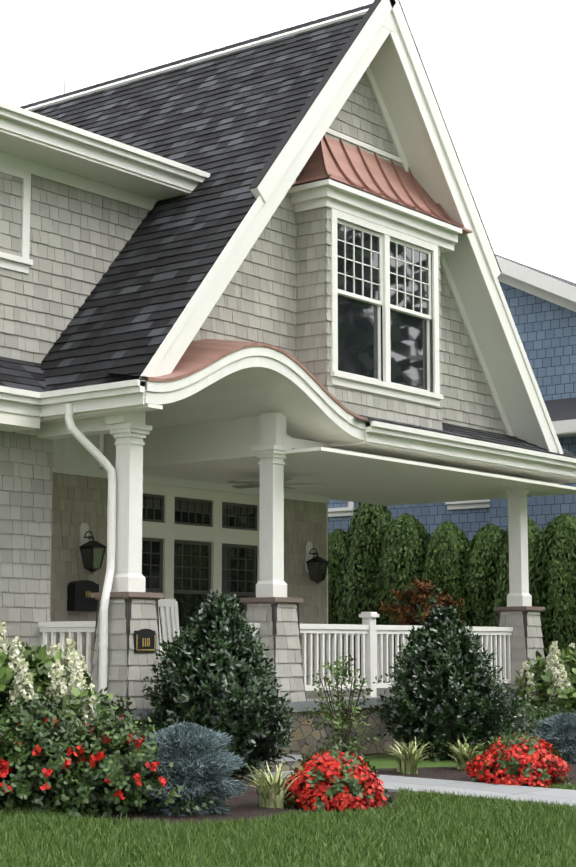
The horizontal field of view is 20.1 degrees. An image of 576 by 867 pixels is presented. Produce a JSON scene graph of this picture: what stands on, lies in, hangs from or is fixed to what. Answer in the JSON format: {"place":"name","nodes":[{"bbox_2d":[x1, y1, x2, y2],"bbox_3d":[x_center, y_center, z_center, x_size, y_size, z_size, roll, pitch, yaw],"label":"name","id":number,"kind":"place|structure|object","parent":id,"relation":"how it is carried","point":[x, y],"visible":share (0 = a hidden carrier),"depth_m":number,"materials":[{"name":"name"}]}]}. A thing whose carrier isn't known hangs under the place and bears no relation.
{"place":"outdoors","nodes":[
{"label":"outdoors","id":0,"kind":"place"},
{"bbox_2d":[0,71,544,708],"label":"house shingles","id":1,"kind":"object","parent":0,"point":[276,291],"visible":0.5,"depth_m":18.33,"materials":[{"name":"grey wood"}]},
{"bbox_2d":[1,748,553,866],"bbox_3d":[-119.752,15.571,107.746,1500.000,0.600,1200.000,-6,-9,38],"label":"lawn","id":2,"kind":"structure","parent":0,"point":[385,761],"depth_m":17.62,"materials":[{"name":"green plant"}]},
{"bbox_2d":[0,717,10,759],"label":"rose bush","id":3,"kind":"object","parent":2,"relation":"on","point":[3,756],"visible":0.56,"depth_m":12.50,"materials":[{"name":"green plant"}]},
{"bbox_2d":[0,692,104,817],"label":"rose bush","id":4,"kind":"object","parent":2,"relation":"on","point":[33,729],"depth_m":12.56,"materials":[{"name":"green plant"}]},
{"bbox_2d":[0,642,112,809],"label":"hydrangea","id":5,"kind":"object","parent":2,"relation":"on","point":[35,657],"visible":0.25,"depth_m":13.37,"materials":[{"name":"green plant"}]},
{"bbox_2d":[0,621,9,666],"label":"hydrangea flower","id":6,"kind":"object","parent":5,"relation":"on","point":[3,642],"visible":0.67,"depth_m":13.43,"materials":[{"name":"white plant"}]},
{"bbox_2d":[5,636,24,690],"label":"hydrangea flower","id":7,"kind":"object","parent":5,"relation":"on","point":[14,655],"visible":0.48,"depth_m":13.30,"materials":[{"name":"white plant"}]},
{"bbox_2d":[9,657,32,707],"bbox_3d":[-2.144,2.041,13.103,0.214,0.470,0.226,-6,-9,38],"label":"hydrangea flower","id":8,"kind":"object","parent":5,"relation":"on","point":[21,680],"visible":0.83,"depth_m":13.07,"materials":[{"name":"white plant"}]},
{"bbox_2d":[26,672,38,702],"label":"hydrangea flower","id":9,"kind":"object","parent":5,"relation":"on","point":[31,690],"visible":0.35,"depth_m":13.13,"materials":[{"name":"white plant"}]},
{"bbox_2d":[48,643,61,661],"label":"hydrangea flower","id":10,"kind":"object","parent":5,"relation":"on","point":[53,650],"visible":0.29,"depth_m":13.97,"materials":[{"name":"white plant"}]},
{"bbox_2d":[46,659,67,704],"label":"hydrangea flower","id":11,"kind":"object","parent":5,"relation":"on","point":[56,672],"visible":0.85,"depth_m":13.39,"materials":[{"name":"white plant"}]},
{"bbox_2d":[61,636,78,670],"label":"hydrangea flower","id":12,"kind":"object","parent":5,"relation":"on","point":[69,646],"visible":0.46,"depth_m":13.93,"materials":[{"name":"white plant"}]},
{"bbox_2d":[64,650,85,690],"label":"hydrangea flower","id":13,"kind":"object","parent":5,"relation":"on","point":[74,658],"visible":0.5,"depth_m":13.54,"materials":[{"name":"white plant"}]},
{"bbox_2d":[63,662,89,710],"bbox_3d":[-1.750,2.112,13.478,0.254,0.438,0.249,-6,-9,38],"label":"hydrangea flower","id":14,"kind":"object","parent":5,"relation":"on","point":[77,679],"visible":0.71,"depth_m":13.43,"materials":[{"name":"white plant"}]},
{"bbox_2d":[75,691,89,730],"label":"hydrangea flower","id":15,"kind":"object","parent":5,"relation":"on","point":[83,707],"visible":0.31,"depth_m":13.36,"materials":[{"name":"white plant"}]},
{"bbox_2d":[78,654,86,663],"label":"hydrangea flower","id":16,"kind":"object","parent":5,"relation":"on","point":[82,657],"visible":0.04,"depth_m":13.99,"materials":[{"name":"white plant"}]},
{"bbox_2d":[81,660,94,695],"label":"hydrangea flower","id":17,"kind":"object","parent":5,"relation":"on","point":[84,667],"visible":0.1,"depth_m":13.91,"materials":[{"name":"white plant"}]},
{"bbox_2d":[82,696,99,735],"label":"hydrangea flower","id":18,"kind":"object","parent":5,"relation":"on","point":[92,699],"visible":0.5,"depth_m":13.37,"materials":[{"name":"white plant"}]},
{"bbox_2d":[70,687,152,803],"bbox_3d":[-1.586,2.681,13.521,1.193,1.138,1.164,2,-8,-16],"label":"rose bush","id":19,"kind":"object","parent":2,"relation":"on","point":[103,705],"depth_m":13.42,"materials":[{"name":"green plant"}]},
{"bbox_2d":[0,778,396,825],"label":"bed mulch","id":20,"kind":"object","parent":2,"relation":"on","point":[245,806],"visible":0.13,"depth_m":13.00,"materials":[{"name":"brown soil"}]},
{"bbox_2d":[0,719,49,816],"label":"rose bush","id":21,"kind":"object","parent":20,"relation":"on","point":[3,752],"depth_m":12.40,"materials":[{"name":"green plant"}]},
{"bbox_2d":[41,708,215,819],"bbox_3d":[-1.371,2.595,12.805,1.302,0.865,1.238,5,-9,-35],"label":"rose bush","id":22,"kind":"object","parent":20,"relation":"on","point":[121,764],"depth_m":12.61,"materials":[{"name":"green plant"}]},
{"bbox_2d":[137,721,248,815],"bbox_3d":[-0.827,2.698,13.044,1.124,0.770,1.116,-6,-9,38],"label":"blue spruce","id":23,"kind":"object","parent":20,"relation":"on","point":[202,760],"visible":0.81,"depth_m":12.83,"materials":[{"name":"blue plant"}]},
{"bbox_2d":[232,759,299,808],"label":"variegated grass","id":24,"kind":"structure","parent":20,"relation":"on","point":[271,789],"depth_m":13.40,"materials":[{"name":"green plant"}]},
{"bbox_2d":[282,744,396,812],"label":"impatiens","id":25,"kind":"object","parent":20,"relation":"on","point":[329,770],"depth_m":13.36,"materials":[{"name":"red plant"}]},
{"bbox_2d":[142,588,297,777],"bbox_3d":[-0.625,2.466,15.793,1.550,1.883,1.493,-6,-9,38],"label":"holly shrub","id":26,"kind":"object","parent":2,"relation":"on","point":[219,667],"visible":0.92,"depth_m":15.47,"materials":[{"name":"green plant"}]},
{"bbox_2d":[0,0,575,777],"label":"house trim","id":27,"kind":"structure","parent":2,"relation":"on","point":[206,458],"depth_m":19.44,"materials":[{"name":"white wood"}]},
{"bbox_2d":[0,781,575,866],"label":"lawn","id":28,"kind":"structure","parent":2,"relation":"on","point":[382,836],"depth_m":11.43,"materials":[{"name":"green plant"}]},
{"bbox_2d":[328,529,352,683],"bbox_3d":[0.905,3.204,27.185,1.373,3.244,1.301,-6,-9,38],"label":"arborvitae","id":29,"kind":"object","parent":2,"relation":"on","point":[336,538],"visible":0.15,"depth_m":26.88,"materials":[{"name":"green plant"}]},
{"bbox_2d":[301,654,384,753],"bbox_3d":[0.543,3.036,17.751,0.939,1.250,0.943,-6,-9,38],"label":"shrub","id":30,"kind":"object","parent":2,"relation":"on","point":[342,669],"depth_m":17.71,"materials":[{"name":"green plant"}]},
{"bbox_2d":[335,503,394,683],"bbox_3d":[1.366,2.863,26.725,1.429,3.838,1.472,-6,-9,38],"label":"arborvitae","id":31,"kind":"object","parent":2,"relation":"on","point":[370,524],"visible":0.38,"depth_m":26.49,"materials":[{"name":"green plant"}]},
{"bbox_2d":[370,513,430,682],"bbox_3d":[1.970,2.995,26.274,1.406,3.436,1.482,-6,-9,38],"label":"arborvitae","id":32,"kind":"object","parent":2,"relation":"on","point":[403,552],"visible":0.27,"depth_m":26.02,"materials":[{"name":"green plant"}]},
{"bbox_2d":[243,770,575,806],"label":"walkway","id":33,"kind":"structure","parent":2,"relation":"on","point":[394,783],"depth_m":15.05,"materials":[{"name":"grey concrete"}]},
{"bbox_2d":[300,750,575,787],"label":"bed mulch","id":34,"kind":"object","parent":2,"relation":"on","point":[450,773],"visible":0.07,"depth_m":16.64,"materials":[{"name":"brown soil"}]},
{"bbox_2d":[380,737,450,773],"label":"variegated grass","id":35,"kind":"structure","parent":34,"relation":"on","point":[408,761],"depth_m":16.48,"materials":[{"name":"green plant"}]},
{"bbox_2d":[443,735,485,769],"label":"variegated grass","id":36,"kind":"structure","parent":34,"relation":"on","point":[462,761],"depth_m":17.05,"materials":[{"name":"green plant"}]},
{"bbox_2d":[487,699,548,739],"bbox_3d":[2.824,3.598,19.977,1.090,0.689,1.121,-1,-7,4],"label":"shrub","id":37,"kind":"object","parent":34,"relation":"on","point":[528,721],"visible":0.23,"depth_m":19.72,"materials":[{"name":"green plant"}]},
{"bbox_2d":[465,727,571,786],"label":"impatiens","id":38,"kind":"object","parent":34,"relation":"on","point":[534,760],"depth_m":15.64,"materials":[{"name":"red plant"}]},
{"bbox_2d":[529,711,575,762],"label":"blue spruce","id":39,"kind":"object","parent":34,"relation":"on","point":[558,731],"visible":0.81,"depth_m":18.33,"materials":[{"name":"blue plant"}]},
{"bbox_2d":[537,701,575,719],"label":"shrub","id":40,"kind":"object","parent":34,"relation":"on","point":[551,710],"visible":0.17,"depth_m":20.43,"materials":[{"name":"green plant"}]},
{"bbox_2d":[418,520,470,625],"bbox_3d":[2.574,3.026,25.862,1.388,3.300,1.369,-6,-9,38],"label":"arborvitae","id":41,"kind":"object","parent":2,"relation":"on","point":[447,548],"visible":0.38,"depth_m":25.66,"materials":[{"name":"green plant"}]},
{"bbox_2d":[328,254,575,540],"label":"neighboring house siding","id":42,"kind":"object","parent":2,"relation":"on","point":[541,306],"depth_m":27.52,"materials":[{"name":"blue wood"}]},
{"bbox_2d":[374,602,530,761],"bbox_3d":[1.777,2.823,18.573,1.620,1.803,1.669,2,-8,-12],"label":"holly shrub","id":43,"kind":"object","parent":2,"relation":"on","point":[441,689],"visible":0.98,"depth_m":18.14,"materials":[{"name":"green plant"}]},
{"bbox_2d":[457,523,505,657],"bbox_3d":[3.266,3.020,25.531,1.442,3.225,1.499,-6,-9,38],"label":"arborvitae","id":44,"kind":"object","parent":2,"relation":"on","point":[483,541],"visible":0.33,"depth_m":25.31,"materials":[{"name":"green plant"}]},
{"bbox_2d":[481,517,548,686],"bbox_3d":[3.652,2.898,24.909,1.527,3.283,1.429,-6,-9,38],"label":"arborvitae","id":45,"kind":"object","parent":2,"relation":"on","point":[534,529],"visible":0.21,"depth_m":24.85,"materials":[{"name":"green plant"}]},
{"bbox_2d":[506,643,575,714],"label":"hydrangea","id":46,"kind":"object","parent":2,"relation":"on","point":[542,679],"visible":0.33,"depth_m":20.96,"materials":[{"name":"green plant"}]},
{"bbox_2d":[519,660,527,696],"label":"hydrangea flower","id":47,"kind":"object","parent":46,"relation":"on","point":[525,664],"visible":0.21,"depth_m":21.68,"materials":[{"name":"white plant"}]},
{"bbox_2d":[521,665,530,690],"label":"hydrangea flower","id":48,"kind":"object","parent":46,"relation":"on","point":[527,668],"visible":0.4,"depth_m":21.23,"materials":[{"name":"white plant"}]},
{"bbox_2d":[524,672,538,701],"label":"hydrangea flower","id":49,"kind":"object","parent":46,"relation":"on","point":[530,681],"visible":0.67,"depth_m":21.03,"materials":[{"name":"white plant"}]},
{"bbox_2d":[543,644,559,673],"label":"hydrangea flower","id":50,"kind":"object","parent":46,"relation":"on","point":[552,647],"visible":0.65,"depth_m":20.98,"materials":[{"name":"white plant"}]},
{"bbox_2d":[547,666,556,694],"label":"hydrangea flower","id":51,"kind":"object","parent":46,"relation":"on","point":[553,668],"visible":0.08,"depth_m":20.78,"materials":[{"name":"white plant"}]},
{"bbox_2d":[545,652,559,670],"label":"hydrangea flower","id":52,"kind":"object","parent":46,"relation":"on","point":[557,662],"visible":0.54,"depth_m":20.93,"materials":[{"name":"white plant"}]},
{"bbox_2d":[548,641,563,664],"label":"hydrangea flower","id":53,"kind":"object","parent":46,"relation":"on","point":[555,643],"visible":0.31,"depth_m":21.10,"materials":[{"name":"white plant"}]},
{"bbox_2d":[549,670,564,702],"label":"hydrangea flower","id":54,"kind":"object","parent":46,"relation":"on","point":[557,682],"visible":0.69,"depth_m":20.64,"materials":[{"name":"white plant"}]},
{"bbox_2d":[558,664,572,689],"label":"hydrangea flower","id":55,"kind":"object","parent":46,"relation":"on","point":[563,675],"visible":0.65,"depth_m":20.70,"materials":[{"name":"white plant"}]},
{"bbox_2d":[528,513,575,657],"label":"arborvitae","id":56,"kind":"object","parent":2,"relation":"on","point":[558,563],"visible":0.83,"depth_m":24.25,"materials":[{"name":"green plant"}]},
{"bbox_2d":[565,564,575,644],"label":"arborvitae","id":57,"kind":"object","parent":2,"relation":"on","point":[573,607],"visible":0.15,"depth_m":24.06,"materials":[{"name":"green plant"}]},
{"bbox_2d":[0,3,575,458],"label":"house roof shingles","id":58,"kind":"object","parent":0,"point":[224,121],"visible":0.5,"depth_m":18.98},
{"bbox_2d":[0,0,575,282],"label":"sky","id":59,"kind":"structure","parent":0,"point":[501,74],"materials":[{"name":"white"}]},
{"bbox_2d":[379,577,471,625],"bbox_3d":[1.982,2.548,24.590,1.276,0.762,1.326,-6,-9,38],"label":"maple","id":60,"kind":"object","parent":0,"point":[418,598],"visible":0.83,"depth_m":24.38,"materials":[{"name":"brown plant"}]}
]}

